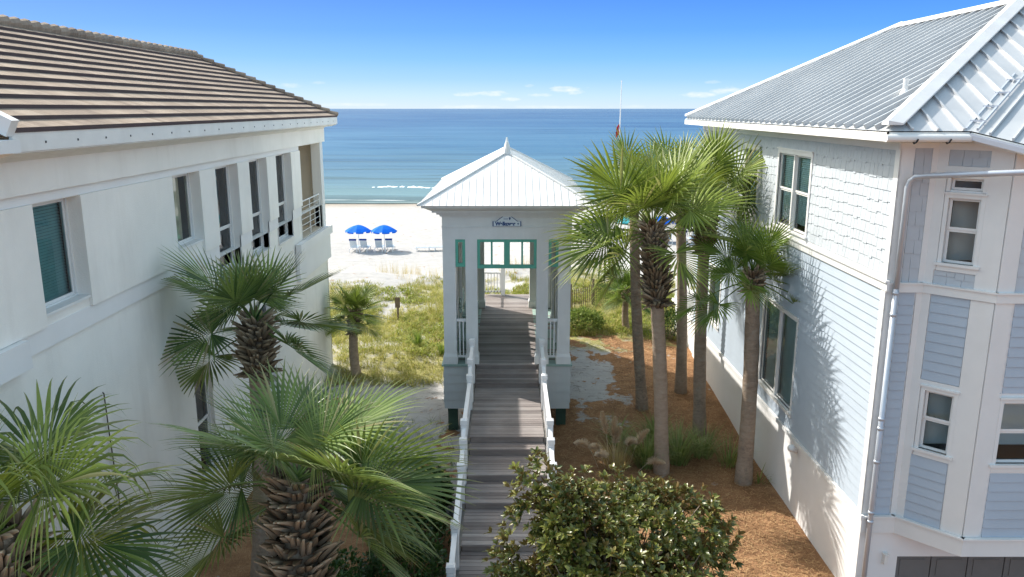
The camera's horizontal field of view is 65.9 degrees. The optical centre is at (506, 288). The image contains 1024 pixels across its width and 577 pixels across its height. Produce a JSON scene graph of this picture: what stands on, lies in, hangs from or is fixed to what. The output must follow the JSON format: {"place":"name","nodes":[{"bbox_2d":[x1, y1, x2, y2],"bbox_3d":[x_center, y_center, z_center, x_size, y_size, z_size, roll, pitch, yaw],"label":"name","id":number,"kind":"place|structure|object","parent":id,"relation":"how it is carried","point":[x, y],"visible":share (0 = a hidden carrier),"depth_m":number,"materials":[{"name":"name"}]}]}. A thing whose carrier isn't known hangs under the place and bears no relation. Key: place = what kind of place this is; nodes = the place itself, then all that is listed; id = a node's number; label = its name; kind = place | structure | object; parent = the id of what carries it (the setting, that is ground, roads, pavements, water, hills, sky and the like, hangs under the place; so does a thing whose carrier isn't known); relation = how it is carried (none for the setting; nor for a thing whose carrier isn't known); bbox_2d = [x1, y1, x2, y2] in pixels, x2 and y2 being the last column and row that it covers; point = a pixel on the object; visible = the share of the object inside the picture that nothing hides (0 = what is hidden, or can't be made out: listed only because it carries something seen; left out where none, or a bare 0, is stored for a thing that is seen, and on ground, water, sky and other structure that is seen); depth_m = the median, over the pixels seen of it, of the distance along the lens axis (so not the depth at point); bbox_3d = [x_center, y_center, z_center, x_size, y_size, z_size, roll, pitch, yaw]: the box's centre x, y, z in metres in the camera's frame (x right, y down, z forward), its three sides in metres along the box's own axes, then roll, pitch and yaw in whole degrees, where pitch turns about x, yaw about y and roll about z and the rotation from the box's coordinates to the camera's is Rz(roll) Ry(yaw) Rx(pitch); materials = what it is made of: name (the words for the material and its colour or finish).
{"place":"outdoors","nodes":[
{"label":"outdoors","id":0,"kind":"place"},
{"bbox_2d":[0,0,1000,108],"label":"sky","id":1,"kind":"structure","parent":0,"point":[331,54],"materials":[{"name":"blue"}]},
{"bbox_2d":[322,109,703,202],"bbox_3d":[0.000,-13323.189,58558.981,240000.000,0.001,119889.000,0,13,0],"label":"sea","id":2,"kind":"structure","parent":0,"point":[368,154],"depth_m":330.49,"materials":[{"name":"blue liquid"}]},
{"bbox_2d":[382,186,433,187],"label":"breaking wave","id":3,"kind":"object","parent":2,"relation":"on","point":[408,187],"visible":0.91,"depth_m":134.19,"materials":[{"name":"liquid"}]},
{"bbox_2d":[196,200,834,576],"bbox_3d":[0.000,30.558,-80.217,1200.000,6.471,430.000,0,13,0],"label":"ground","id":4,"kind":"structure","parent":0,"point":[413,224],"depth_m":27.90,"materials":[{"name":"white sand"}]},
{"bbox_2d":[0,375,199,576],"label":"sabal palm","id":5,"kind":"object","parent":4,"relation":"on","point":[26,542],"visible":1,"depth_m":8.99,"materials":[{"name":"green plant"}]},
{"bbox_2d":[0,14,337,576],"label":"beach house","id":6,"kind":"structure","parent":4,"relation":"on","point":[124,161],"depth_m":14.98,"materials":[{"name":"paint"}]},
{"bbox_2d":[32,198,90,316],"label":"window","id":7,"kind":"structure","parent":6,"relation":"in","point":[51,220],"depth_m":12.43,"materials":[{"name":"teal glass"}]},
{"bbox_2d":[172,173,203,250],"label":"window","id":8,"kind":"structure","parent":6,"relation":"in","point":[185,237],"depth_m":17.39,"materials":[{"name":"black glass"}]},
{"bbox_2d":[194,368,218,483],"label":"window","id":9,"kind":"structure","parent":6,"relation":"in","point":[200,406],"depth_m":18.42,"materials":[{"name":"black glass"}]},
{"bbox_2d":[215,165,241,270],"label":"window","id":10,"kind":"structure","parent":6,"relation":"in","point":[223,198],"depth_m":19.99,"materials":[{"name":"black glass"}]},
{"bbox_2d":[249,159,271,258],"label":"window","id":11,"kind":"structure","parent":6,"relation":"in","point":[258,243],"depth_m":22.36,"materials":[{"name":"black glass"}]},
{"bbox_2d":[259,305,276,390],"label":"window","id":12,"kind":"structure","parent":6,"relation":"in","point":[265,308],"depth_m":22.91,"materials":[{"name":"black glass"}]},
{"bbox_2d":[275,154,294,244],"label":"window","id":13,"kind":"structure","parent":6,"relation":"in","point":[282,229],"depth_m":24.86,"materials":[{"name":"black glass"}]},
{"bbox_2d":[158,241,367,576],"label":"sabal palm","id":14,"kind":"object","parent":4,"relation":"on","point":[242,287],"visible":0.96,"depth_m":15.94,"materials":[{"name":"green plant"}]},
{"bbox_2d":[109,358,481,576],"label":"sabal palm","id":15,"kind":"object","parent":4,"relation":"on","point":[297,523],"visible":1,"depth_m":11.46,"materials":[{"name":"green plant"}]},
{"bbox_2d":[328,545,379,576],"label":"shrub","id":16,"kind":"object","parent":4,"relation":"on","point":[343,566],"visible":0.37,"depth_m":15.70,"materials":[{"name":"green plant"}]},
{"bbox_2d":[349,239,359,252],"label":"beach lounger","id":17,"kind":"object","parent":4,"relation":"on","point":[353,243],"visible":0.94,"depth_m":64.19,"materials":[{"name":"white plastic"}]},
{"bbox_2d":[345,225,370,241],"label":"beach umbrella","id":18,"kind":"object","parent":4,"relation":"on","point":[358,229],"visible":1,"depth_m":63.95,"materials":[{"name":"blue fabric"}]},
{"bbox_2d":[324,282,393,375],"bbox_3d":[-5.702,1.584,30.058,3.019,3.870,3.045,0,13,0],"label":"sabal palm","id":19,"kind":"object","parent":4,"relation":"on","point":[357,299],"visible":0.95,"depth_m":29.68,"materials":[{"name":"green plant"}]},
{"bbox_2d":[359,239,370,252],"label":"beach lounger","id":20,"kind":"object","parent":4,"relation":"on","point":[363,243],"visible":1,"depth_m":64.21,"materials":[{"name":"white plastic"}]},
{"bbox_2d":[374,239,383,251],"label":"beach lounger","id":21,"kind":"object","parent":4,"relation":"on","point":[378,243],"visible":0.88,"depth_m":64.30,"materials":[{"name":"white fabric"}]},
{"bbox_2d":[371,225,396,250],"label":"beach umbrella","id":22,"kind":"object","parent":4,"relation":"on","point":[384,229],"visible":0.99,"depth_m":63.99,"materials":[{"name":"blue fabric"}]},
{"bbox_2d":[385,238,394,251],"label":"beach lounger","id":23,"kind":"object","parent":4,"relation":"on","point":[389,243],"visible":1,"depth_m":64.28,"materials":[{"name":"white fabric"}]},
{"bbox_2d":[395,297,399,319],"bbox_3d":[-5.200,1.055,37.660,0.240,1.320,0.130,0,13,0],"label":"wooden post","id":24,"kind":"object","parent":4,"relation":"on","point":[397,302],"visible":0.78,"depth_m":37.53,"materials":[{"name":"brown wood"}]},
{"bbox_2d":[357,522,448,576],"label":"shrub","id":25,"kind":"object","parent":4,"relation":"on","point":[377,565],"visible":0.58,"depth_m":15.89,"materials":[{"name":"green plant"}]},
{"bbox_2d":[349,411,459,492],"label":"sparse grass","id":26,"kind":"structure","parent":4,"relation":"on","point":[423,438],"depth_m":24.54,"materials":[{"name":"green plant"}]},
{"bbox_2d":[367,491,450,568],"bbox_3d":[-2.220,5.485,18.104,2.088,1.960,2.551,0,13,0],"label":"shrub","id":27,"kind":"object","parent":4,"relation":"on","point":[437,523],"visible":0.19,"depth_m":17.74,"materials":[{"name":"green plant"}]},
{"bbox_2d":[406,326,424,345],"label":"yucca","id":28,"kind":"object","parent":4,"relation":"on","point":[418,339],"visible":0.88,"depth_m":32.82,"materials":[{"name":"green plant"}]},
{"bbox_2d":[415,246,436,251],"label":"beach lounger","id":29,"kind":"object","parent":4,"relation":"on","point":[416,247],"visible":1,"depth_m":64.57,"materials":[{"name":"white plastic"}]},
{"bbox_2d":[405,465,455,524],"bbox_3d":[-1.978,5.220,19.981,1.456,1.466,2.355,0,13,0],"label":"shrub","id":30,"kind":"object","parent":4,"relation":"on","point":[448,499],"visible":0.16,"depth_m":19.75,"materials":[{"name":"green plant"}]},
{"bbox_2d":[434,342,443,354],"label":"yucca","id":31,"kind":"object","parent":4,"relation":"on","point":[440,348],"visible":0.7,"depth_m":31.66,"materials":[{"name":"green plant"}]},
{"bbox_2d":[446,268,556,576],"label":"boardwalk","id":32,"kind":"structure","parent":4,"relation":"on","point":[506,420],"depth_m":20.68,"materials":[{"name":"grey wood"}]},
{"bbox_2d":[459,288,478,317],"bbox_3d":[-1.415,0.697,29.645,0.630,1.005,2.300,0,13,0],"label":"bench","id":33,"kind":"object","parent":32,"relation":"on","point":[464,310],"visible":0.35,"depth_m":29.03,"materials":[{"name":"grey wood"}]},
{"bbox_2d":[417,137,595,429],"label":"walkway pavilion","id":34,"kind":"structure","parent":4,"relation":"on","point":[469,204],"depth_m":24.07,"materials":[{"name":"paint"}]},
{"bbox_2d":[457,308,465,351],"bbox_3d":[-1.415,1.363,26.720,0.630,1.005,2.300,0,13,0],"label":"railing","id":35,"kind":"object","parent":34,"relation":"on","point":[461,330],"visible":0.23,"depth_m":26.45,"materials":[{"name":"grey wood"}]},
{"bbox_2d":[493,217,520,225],"bbox_3d":[0.000,-2.010,23.607,0.860,0.305,0.038,0,13,0],"label":"walkover sign","id":36,"kind":"object","parent":34,"relation":"attached to","point":[506,221],"visible":1,"depth_m":23.60,"materials":[{"name":"white wood"}]},
{"bbox_2d":[370,336,648,470],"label":"twigs","id":37,"kind":"object","parent":4,"relation":"on","point":[571,394],"visible":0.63,"depth_m":27.71,"materials":[{"name":"brown wood"}]},
{"bbox_2d":[325,266,694,387],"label":"dune grass","id":38,"kind":"structure","parent":4,"relation":"on","point":[436,302],"depth_m":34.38,"materials":[{"name":"green plant"}]},
{"bbox_2d":[375,255,695,284],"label":"sea oats","id":39,"kind":"object","parent":4,"relation":"on","point":[406,271],"visible":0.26,"depth_m":48.08,"materials":[{"name":"plant"}]},
{"bbox_2d":[570,305,606,335],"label":"shrub","id":40,"kind":"object","parent":4,"relation":"on","point":[583,314],"visible":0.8,"depth_m":32.59,"materials":[{"name":"green plant"}]},
{"bbox_2d":[570,278,620,308],"bbox_3d":[4.589,0.228,38.032,3.703,1.616,0.546,-9,15,-33],"label":"sand fence","id":41,"kind":"object","parent":4,"relation":"on","point":[571,298],"visible":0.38,"depth_m":37.45,"materials":[{"name":"brown wood"}]},
{"bbox_2d":[477,446,745,576],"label":"shrub","id":42,"kind":"object","parent":4,"relation":"on","point":[611,547],"visible":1,"depth_m":11.92,"materials":[{"name":"green plant"}]},
{"bbox_2d":[591,411,640,446],"bbox_3d":[3.244,4.256,23.917,1.780,0.933,1.927,5,14,21],"label":"grass clump","id":43,"kind":"object","parent":4,"relation":"on","point":[610,441],"visible":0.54,"depth_m":24.10,"materials":[{"name":"green plant"}]},
{"bbox_2d":[615,80,621,139],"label":"flag pole","id":44,"kind":"object","parent":4,"relation":"on","point":[618,127],"visible":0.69,"depth_m":67.50,"materials":[{"name":"white metal"}]},
{"bbox_2d":[573,411,665,472],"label":"pampas grass","id":45,"kind":"object","parent":4,"relation":"on","point":[601,452],"depth_m":22.33,"materials":[{"name":"plant"}]},
{"bbox_2d":[595,261,650,329],"bbox_3d":[5.061,0.353,33.517,2.776,3.414,2.710,-4,13,-16],"label":"sabal palm","id":46,"kind":"object","parent":4,"relation":"on","point":[624,301],"visible":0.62,"depth_m":33.41,"materials":[{"name":"green plant"}]},
{"bbox_2d":[573,123,684,411],"bbox_3d":[4.085,-0.341,25.117,3.754,9.572,3.646,11,17,41],"label":"sabal palm","id":47,"kind":"object","parent":4,"relation":"on","point":[641,399],"visible":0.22,"depth_m":25.30,"materials":[{"name":"green plant"}]},
{"bbox_2d":[607,418,692,469],"bbox_3d":[4.109,4.452,22.569,2.799,1.331,2.571,0,13,0],"label":"grass clump","id":48,"kind":"object","parent":4,"relation":"on","point":[645,454],"visible":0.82,"depth_m":22.48,"materials":[{"name":"green plant"}]},
{"bbox_2d":[543,131,757,475],"bbox_3d":[3.699,0.650,21.447,5.589,9.798,4.736,0,13,0],"label":"sabal palm","id":49,"kind":"object","parent":4,"relation":"on","point":[650,188],"visible":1,"depth_m":20.40,"materials":[{"name":"green plant"}]},
{"bbox_2d":[624,410,688,442],"bbox_3d":[4.685,4.168,24.159,1.918,0.946,1.866,-11,17,-41],"label":"grass clump","id":50,"kind":"object","parent":4,"relation":"on","point":[652,425],"visible":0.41,"depth_m":24.31,"materials":[{"name":"green plant"}]},
{"bbox_2d":[664,306,676,339],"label":"shrub","id":51,"kind":"object","parent":4,"relation":"on","point":[673,324],"visible":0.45,"depth_m":32.29,"materials":[{"name":"green plant"}]},
{"bbox_2d":[623,127,727,394],"bbox_3d":[5.471,-0.724,26.661,3.896,9.411,3.848,0,13,0],"label":"sabal palm","id":52,"kind":"object","parent":4,"relation":"on","point":[681,372],"visible":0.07,"depth_m":26.81,"materials":[{"name":"green plant"}]},
{"bbox_2d":[645,414,714,466],"bbox_3d":[4.967,4.417,22.780,2.507,1.284,2.519,0,13,0],"label":"grass clump","id":53,"kind":"object","parent":4,"relation":"on","point":[683,453],"visible":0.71,"depth_m":22.77,"materials":[{"name":"green plant"}]},
{"bbox_2d":[551,337,833,576],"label":"pine straw","id":54,"kind":"object","parent":4,"relation":"on","point":[747,546],"visible":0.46,"depth_m":21.85,"materials":[{"name":"brown plant"}]},
{"bbox_2d":[629,118,767,436],"bbox_3d":[5.999,-0.083,23.855,4.742,9.909,4.285,8,15,32],"label":"sabal palm","id":55,"kind":"object","parent":4,"relation":"on","point":[722,156],"visible":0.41,"depth_m":22.94,"materials":[{"name":"green plant"}]},
{"bbox_2d":[676,419,736,459],"bbox_3d":[5.728,4.405,23.235,2.274,1.083,2.033,0,13,0],"label":"grass clump","id":56,"kind":"object","parent":4,"relation":"on","point":[706,446],"visible":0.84,"depth_m":23.22,"materials":[{"name":"green plant"}]},
{"bbox_2d":[702,431,754,469],"bbox_3d":[6.333,4.602,22.588,1.836,1.017,2.039,0,13,0],"label":"grass clump","id":57,"kind":"object","parent":4,"relation":"on","point":[728,457],"visible":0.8,"depth_m":22.75,"materials":[{"name":"green plant"}]},
{"bbox_2d":[661,208,800,485],"bbox_3d":[6.185,1.819,20.778,4.519,7.780,3.558,0,13,0],"label":"sabal palm","id":58,"kind":"object","parent":4,"relation":"on","point":[759,249],"visible":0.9,"depth_m":20.30,"materials":[{"name":"green plant"}]},
{"bbox_2d":[747,463,771,483],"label":"grass clump","id":59,"kind":"object","parent":4,"relation":"on","point":[758,480],"visible":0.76,"depth_m":21.48,"materials":[{"name":"green plant"}]},
{"bbox_2d":[672,0,1023,576],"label":"beach house","id":60,"kind":"structure","parent":4,"relation":"on","point":[889,435],"depth_m":15.79,"materials":[{"name":"paint"}]},
{"bbox_2d":[708,263,721,331],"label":"window","id":61,"kind":"structure","parent":60,"relation":"in","point":[715,285],"depth_m":27.51,"materials":[{"name":"glass"}]},
{"bbox_2d":[742,143,760,220],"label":"window","id":62,"kind":"structure","parent":60,"relation":"in","point":[749,145],"depth_m":23.35,"materials":[{"name":"white glass"}]},
{"bbox_2d":[758,294,798,418],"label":"window","id":63,"kind":"structure","parent":60,"relation":"in","point":[782,338],"depth_m":21.00,"materials":[{"name":"grey glass"}]},
{"bbox_2d":[772,147,813,242],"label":"window","id":64,"kind":"structure","parent":60,"relation":"in","point":[798,167],"depth_m":19.93,"materials":[{"name":"white glass"}]},
{"bbox_2d":[911,384,959,463],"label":"window","id":65,"kind":"structure","parent":60,"relation":"in","point":[945,448],"depth_m":15.24,"materials":[{"name":"white wood"}]},
{"bbox_2d":[895,556,1023,576],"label":"garage door","id":66,"kind":"structure","parent":60,"relation":"in","point":[906,566],"depth_m":16.38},
{"bbox_2d":[933,191,987,274],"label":"window","id":67,"kind":"structure","parent":60,"relation":"in","point":[959,196],"depth_m":14.39,"materials":[{"name":"white wood"}]},
{"bbox_2d":[946,177,988,193],"bbox_3d":[8.575,-1.966,14.463,0.690,0.339,1.025,13,18,44],"label":"window","id":68,"kind":"structure","parent":60,"relation":"in","point":[984,180],"depth_m":14.16,"materials":[{"name":"white wood"}]},
{"bbox_2d":[989,397,1023,471],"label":"window","id":69,"kind":"structure","parent":60,"relation":"in","point":[1003,453],"depth_m":14.80,"materials":[{"name":"white wood"}]}
]}

